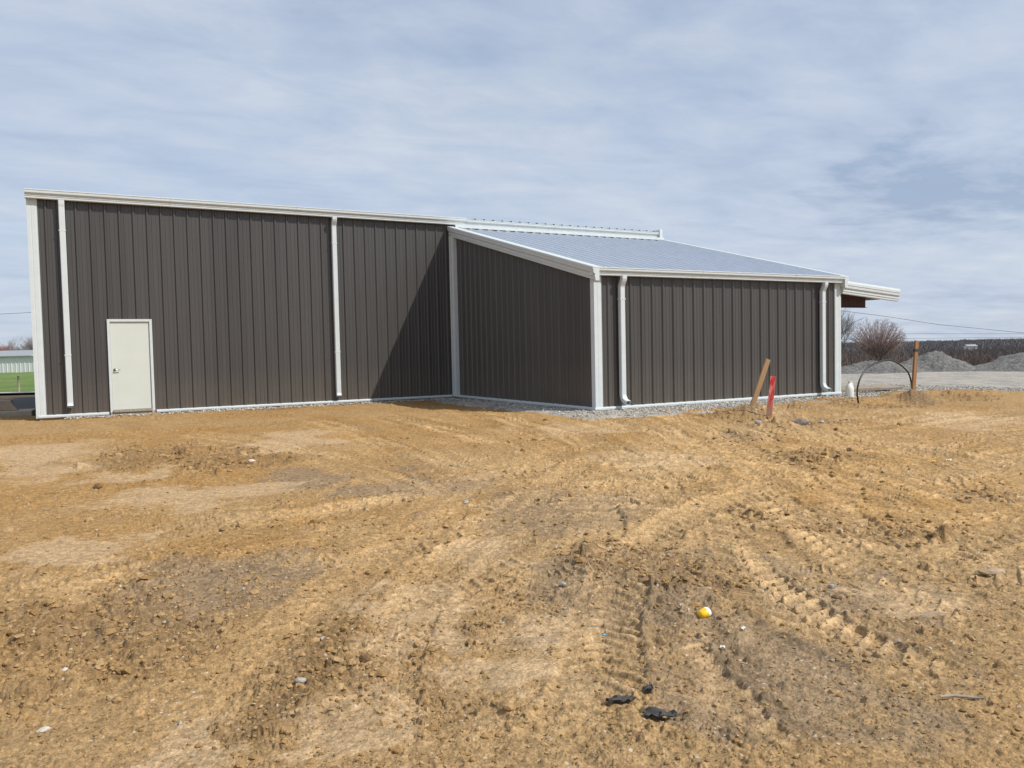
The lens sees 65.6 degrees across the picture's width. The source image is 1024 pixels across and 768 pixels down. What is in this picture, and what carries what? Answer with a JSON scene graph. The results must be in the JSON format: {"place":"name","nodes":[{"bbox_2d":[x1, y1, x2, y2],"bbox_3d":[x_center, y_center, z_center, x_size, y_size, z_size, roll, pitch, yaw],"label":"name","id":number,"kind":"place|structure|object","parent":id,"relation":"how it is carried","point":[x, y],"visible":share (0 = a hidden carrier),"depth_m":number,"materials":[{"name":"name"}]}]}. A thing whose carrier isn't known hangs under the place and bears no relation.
{"place":"outdoors","nodes":[
{"label":"outdoors","id":0,"kind":"place"},
{"bbox_2d":[0,372,34,391],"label":"lawn","id":1,"kind":"structure","parent":0,"point":[8,382],"depth_m":62.66,"materials":[{"name":"green plant"}]},
{"bbox_2d":[0,342,19,350],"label":"bare tree","id":2,"kind":"object","parent":1,"relation":"on","point":[1,348],"visible":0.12,"depth_m":204.26,"materials":[{"name":"brown plant"}]},
{"bbox_2d":[0,350,33,372],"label":"metal shed","id":3,"kind":"structure","parent":1,"relation":"on","point":[17,361],"depth_m":179.87,"materials":[{"name":"white metal"}]},
{"bbox_2d":[1,337,32,350],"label":"bare tree","id":4,"kind":"object","parent":1,"relation":"on","point":[29,346],"visible":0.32,"depth_m":195.88,"materials":[{"name":"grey plant"}]},
{"bbox_2d":[17,376,19,391],"bbox_3d":[-23.899,0.139,38.521,0.100,1.042,0.094,-2,2,-6],"label":"fence post","id":5,"kind":"object","parent":1,"relation":"on","point":[18,381],"visible":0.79,"depth_m":38.48,"materials":[{"name":"wood"}]},
{"bbox_2d":[0,393,34,399],"bbox_3d":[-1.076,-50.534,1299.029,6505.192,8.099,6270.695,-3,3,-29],"label":"terrain","id":6,"kind":"structure","parent":0,"point":[9,395],"depth_m":35.20,"materials":[{"name":"soil"}]},
{"bbox_2d":[841,309,864,352],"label":"bare tree","id":7,"kind":"object","parent":6,"relation":"on","point":[846,327],"visible":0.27,"depth_m":79.42,"materials":[{"name":"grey plant"}]},
{"bbox_2d":[847,317,909,360],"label":"bare tree","id":8,"kind":"object","parent":6,"relation":"on","point":[878,342],"visible":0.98,"depth_m":74.28,"materials":[{"name":"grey plant"}]},
{"bbox_2d":[841,344,1023,366],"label":"woods","id":9,"kind":"object","parent":6,"relation":"on","point":[998,352],"visible":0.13,"depth_m":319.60,"materials":[{"name":"brown plant"}]},
{"bbox_2d":[841,337,1023,351],"bbox_3d":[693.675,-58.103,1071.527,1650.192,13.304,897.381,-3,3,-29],"label":"woods","id":10,"kind":"object","parent":6,"relation":"on","point":[981,343],"visible":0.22,"depth_m":861.79,"materials":[{"name":"plant"}]},
{"bbox_2d":[962,344,976,349],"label":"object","id":11,"kind":"structure","parent":6,"relation":"on","point":[969,346],"depth_m":428.24,"materials":[{"name":"white"}]},
{"bbox_2d":[0,391,34,392],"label":"road edge","id":12,"kind":"object","parent":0,"point":[18,392],"visible":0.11,"depth_m":36.42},
{"bbox_2d":[0,394,35,415],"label":"road","id":13,"kind":"structure","parent":0,"point":[24,402],"depth_m":28.50,"materials":[{"name":"grey asphalt"}]},
{"bbox_2d":[0,388,1023,767],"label":"dirt ground","id":14,"kind":"structure","parent":0,"point":[970,422],"depth_m":5.39,"materials":[{"name":"soil"}]},
{"bbox_2d":[0,400,35,416],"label":"concrete slab","id":15,"kind":"structure","parent":14,"relation":"on","point":[8,408],"depth_m":20.02,"materials":[{"name":"grey concrete"}]},
{"bbox_2d":[36,726,50,732],"bbox_3d":[-2.017,1.490,3.423,0.059,0.027,0.028,-3,3,-29],"label":"rock","id":16,"kind":"object","parent":14,"relation":"on","point":[44,729],"visible":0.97,"depth_m":3.42,"materials":[{"name":"stone"}]},
{"bbox_2d":[93,483,102,488],"bbox_3d":[-4.865,1.204,9.341,0.098,0.082,0.108,-3,3,-29],"label":"dirt clod","id":17,"kind":"object","parent":14,"relation":"on","point":[98,485],"visible":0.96,"depth_m":9.31,"materials":[{"name":"brown soil"}]},
{"bbox_2d":[294,677,306,682],"bbox_3d":[-1.021,1.431,3.836,0.058,0.033,0.039,-2,3,-10],"label":"rock","id":18,"kind":"object","parent":14,"relation":"on","point":[300,680],"visible":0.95,"depth_m":3.82,"materials":[{"name":"grey stone"}]},
{"bbox_2d":[359,653,370,662],"bbox_3d":[-0.734,1.379,3.978,0.062,0.051,0.048,-3,3,-29],"label":"dirt clod","id":19,"kind":"object","parent":14,"relation":"on","point":[364,658],"visible":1,"depth_m":3.97,"materials":[{"name":"brown soil"}]},
{"bbox_2d":[24,188,900,420],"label":"metal building","id":20,"kind":"structure","parent":14,"relation":"on","point":[144,304],"depth_m":19.90,"materials":[{"name":"grey metal"}]},
{"bbox_2d":[110,322,151,409],"bbox_3d":[-9.198,-0.446,19.218,0.861,2.107,0.110,-3,3,-29],"label":"door","id":21,"kind":"structure","parent":20,"relation":"in","point":[129,341],"depth_m":19.22,"materials":[{"name":"paint"}]},
{"bbox_2d":[0,407,1021,767],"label":"soil clods","id":22,"kind":"object","parent":14,"relation":"on","point":[332,649],"visible":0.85,"depth_m":4.65,"materials":[{"name":"brown soil"}]},
{"bbox_2d":[0,427,1023,767],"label":"soil crumbs","id":23,"kind":"object","parent":14,"relation":"on","point":[394,705],"visible":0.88,"depth_m":4.43,"materials":[{"name":"brown soil"}]},
{"bbox_2d":[606,695,634,702],"bbox_3d":[0.483,1.392,3.516,0.140,0.026,0.055,-1,2,-6],"label":"plastic scrap","id":24,"kind":"object","parent":14,"relation":"on","point":[619,698],"visible":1,"depth_m":3.51,"materials":[{"name":"black plastic"}]},
{"bbox_2d":[642,684,653,691],"bbox_3d":[0.614,1.371,3.588,0.048,0.026,0.066,0,3,33],"label":"plastic scrap","id":25,"kind":"object","parent":14,"relation":"on","point":[649,687],"visible":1,"depth_m":3.58,"materials":[{"name":"black plastic"}]},
{"bbox_2d":[642,706,677,717],"bbox_3d":[0.625,1.390,3.364,0.148,0.027,0.066,0,3,17],"label":"plastic scrap","id":26,"kind":"object","parent":14,"relation":"on","point":[650,711],"visible":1,"depth_m":3.36,"materials":[{"name":"black plastic"}]},
{"bbox_2d":[697,607,711,617],"bbox_3d":[1.108,1.323,4.591,0.072,0.056,0.066,-14,16,-28],"label":"yellow cup","id":27,"kind":"object","parent":14,"relation":"on","point":[704,612],"visible":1,"depth_m":4.57,"materials":[{"name":"plastic"}]},
{"bbox_2d":[432,371,1023,419],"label":"gravel yard","id":28,"kind":"structure","parent":14,"relation":"on","point":[995,379],"depth_m":26.55,"materials":[{"name":"grey gravel"}]},
{"bbox_2d":[64,383,1023,420],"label":"gravel stones","id":29,"kind":"object","parent":28,"relation":"on","point":[865,393],"visible":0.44,"depth_m":19.47,"materials":[{"name":"grey gravel"}]},
{"bbox_2d":[841,384,902,391],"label":"concrete slab","id":30,"kind":"structure","parent":29,"relation":"on","point":[872,387],"depth_m":22.20,"materials":[{"name":"grey concrete"}]},
{"bbox_2d":[845,381,853,396],"bbox_3d":[8.480,0.145,19.969,0.198,0.444,0.205,0,3,21],"label":"plastic jug","id":31,"kind":"object","parent":28,"relation":"on","point":[849,390],"visible":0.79,"depth_m":19.90,"materials":[{"name":"white plastic"}]},
{"bbox_2d":[841,360,928,373],"bbox_3d":[18.386,-0.852,40.017,7.500,0.698,5.000,-1,2,0],"label":"gravel pile","id":32,"kind":"object","parent":28,"relation":"on","point":[879,367],"visible":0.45,"depth_m":38.92,"materials":[{"name":"grey gravel"}]},
{"bbox_2d":[901,350,975,371],"bbox_3d":[21.480,-1.143,40.508,6.250,1.132,5.500,-1,2,0],"label":"gravel pile","id":33,"kind":"object","parent":28,"relation":"on","point":[936,361],"visible":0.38,"depth_m":39.50,"materials":[{"name":"grey gravel"}]},
{"bbox_2d":[972,352,1023,371],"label":"gravel pile","id":34,"kind":"object","parent":28,"relation":"on","point":[1011,363],"visible":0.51,"depth_m":38.47,"materials":[{"name":"grey gravel"}]},
{"bbox_2d":[750,359,770,403],"bbox_3d":[4.916,0.138,15.927,0.105,1.330,0.038,17,2,-16],"label":"wooden stake","id":35,"kind":"object","parent":14,"relation":"on","point":[761,380],"visible":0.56,"depth_m":15.90,"materials":[{"name":"brown wood"}]},
{"bbox_2d":[766,376,775,416],"bbox_3d":[4.852,0.373,14.936,0.100,1.044,0.030,6,3,11],"label":"wooden stake","id":36,"kind":"object","parent":14,"relation":"on","point":[771,395],"visible":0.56,"depth_m":14.91,"materials":[{"name":"red paint"}]},
{"bbox_2d":[792,419,809,424],"bbox_3d":[5.050,0.677,13.927,0.308,0.135,0.112,0,3,29],"label":"rock","id":37,"kind":"object","parent":14,"relation":"on","point":[802,421],"visible":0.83,"depth_m":13.87,"materials":[{"name":"grey stone"}]},
{"bbox_2d":[856,359,911,402],"bbox_3d":[8.834,0.088,18.729,2.955,1.335,0.097,-3,3,-41],"label":"plastic pipe","id":38,"kind":"object","parent":14,"relation":"on","point":[902,366],"visible":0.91,"depth_m":18.30,"materials":[{"name":"black plastic"}]},
{"bbox_2d":[911,341,918,389],"bbox_3d":[9.878,-0.297,19.511,0.106,1.530,0.061,1,3,-20],"label":"wooden stake","id":39,"kind":"object","parent":14,"relation":"on","point":[915,362],"visible":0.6,"depth_m":19.48,"materials":[{"name":"brown wood"}]},
{"bbox_2d":[919,611,945,617],"bbox_3d":[2.439,1.345,4.620,0.174,0.046,0.051,-1,2,0],"label":"rock","id":40,"kind":"object","parent":14,"relation":"on","point":[938,614],"visible":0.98,"depth_m":4.61,"materials":[{"name":"beige stone"}]},
{"bbox_2d":[940,694,984,698],"bbox_3d":[1.945,1.351,3.435,0.181,0.016,0.020,-1,3,11],"label":"stick","id":41,"kind":"object","parent":14,"relation":"on","point":[960,696],"visible":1,"depth_m":3.43,"materials":[{"name":"beige wood"}]},
{"bbox_2d":[977,568,1004,575],"bbox_3d":[3.288,1.291,5.454,0.188,0.057,0.086,-1,2,0],"label":"rock","id":42,"kind":"object","parent":14,"relation":"on","point":[991,571],"visible":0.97,"depth_m":5.43,"materials":[{"name":"beige stone"}]},
{"bbox_2d":[0,0,1023,349],"label":"sky","id":43,"kind":"structure","parent":0,"point":[872,142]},
{"bbox_2d":[846,311,1021,332],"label":"power line","id":44,"kind":"object","parent":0,"point":[932,323],"visible":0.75,"depth_m":59.88,"materials":[{"name":"metal"}]},
{"bbox_2d":[895,337,1003,338],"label":"power line","id":45,"kind":"object","parent":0,"point":[981,337],"visible":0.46,"depth_m":74.91,"materials":[{"name":"metal"}]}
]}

